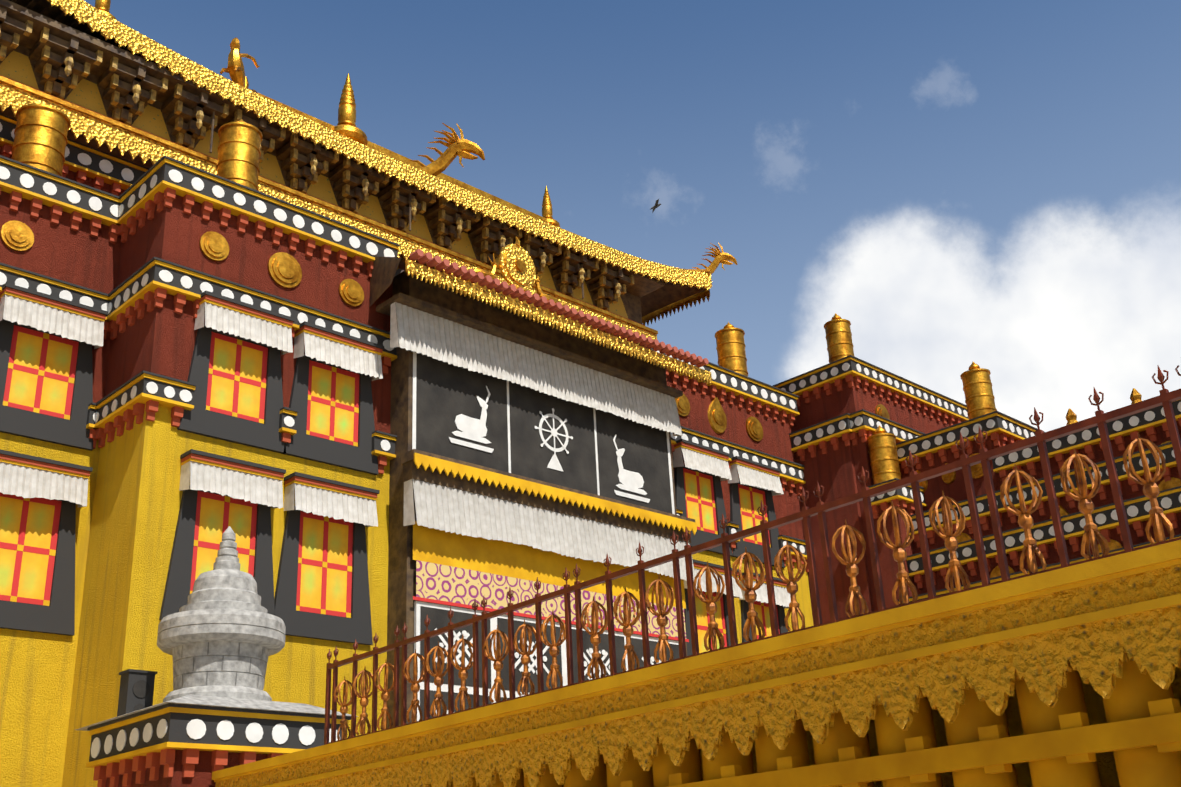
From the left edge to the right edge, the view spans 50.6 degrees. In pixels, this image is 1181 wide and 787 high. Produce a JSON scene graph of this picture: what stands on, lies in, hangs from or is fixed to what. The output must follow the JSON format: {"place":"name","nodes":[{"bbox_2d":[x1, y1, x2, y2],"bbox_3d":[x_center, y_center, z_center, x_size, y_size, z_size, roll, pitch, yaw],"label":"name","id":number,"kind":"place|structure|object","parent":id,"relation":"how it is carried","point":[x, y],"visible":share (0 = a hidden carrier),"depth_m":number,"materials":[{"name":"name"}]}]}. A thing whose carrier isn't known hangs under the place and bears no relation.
{"place":"outdoors","nodes":[
{"label":"outdoors","id":0,"kind":"place"},
{"bbox_2d":[0,0,813,655],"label":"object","id":1,"kind":"object","parent":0,"point":[144,134],"visible":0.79,"depth_m":21.74,"materials":[{"name":"red paint"}]},
{"bbox_2d":[84,0,1180,431],"label":"sky","id":2,"kind":"structure","parent":0,"point":[994,185],"materials":[{"name":"blue"}]},
{"bbox_2d":[650,199,660,212],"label":"bird","id":3,"kind":"object","parent":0,"point":[655,206],"visible":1,"depth_m":61.20},
{"bbox_2d":[773,313,1180,624],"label":"wing","id":4,"kind":"structure","parent":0,"point":[856,415],"depth_m":29.52,"materials":[{"name":"red paint"}]},
{"label":"ground","id":5,"kind":"structure","parent":0,"visible":0},
{"bbox_2d":[76,694,357,786],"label":"pedestal","id":6,"kind":"object","parent":5,"relation":"on","point":[190,740],"visible":0.88,"depth_m":14.60,"materials":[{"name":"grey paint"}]},
{"bbox_2d":[117,669,157,716],"bbox_3d":[-5.718,3.832,15.707,0.380,0.650,0.280,18,-30,-41],"label":"loudspeaker","id":7,"kind":"object","parent":6,"relation":"on","point":[136,691],"visible":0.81,"depth_m":15.64,"materials":[{"name":"grey paint"}]},
{"bbox_2d":[157,526,285,701],"bbox_3d":[-4.747,2.865,16.161,1.580,2.370,1.580,18,-30,-41],"label":"stone stupa","id":8,"kind":"object","parent":6,"relation":"on","point":[222,633],"visible":0.96,"depth_m":15.51,"materials":[{"name":"grey stone"}]},
{"bbox_2d":[0,146,813,786],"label":"facade","id":9,"kind":"structure","parent":5,"relation":"on","point":[56,692],"depth_m":20.15,"materials":[{"name":"yellow paint"}]},
{"bbox_2d":[9,0,737,324],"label":"roof","id":10,"kind":"structure","parent":9,"relation":"on","point":[347,138],"depth_m":29.25,"materials":[{"name":"gold metal"}]},
{"bbox_2d":[369,237,711,727],"bbox_3d":[-1.108,3.971,24.029,8.300,14.323,3.330,18,-30,-41],"label":"central bay","id":11,"kind":"object","parent":5,"relation":"on","point":[533,434],"visible":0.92,"depth_m":23.84,"materials":[{"name":"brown wood"}]},
{"bbox_2d":[212,540,1180,786],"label":"eave","id":12,"kind":"object","parent":5,"relation":"on","point":[1069,676],"visible":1,"depth_m":7.97,"materials":[{"name":"metal"}]},
{"bbox_2d":[324,365,1180,744],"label":"balcony railing","id":13,"kind":"object","parent":12,"relation":"on","point":[1040,439],"visible":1,"depth_m":9.20,"materials":[{"name":"metal"}]}
]}

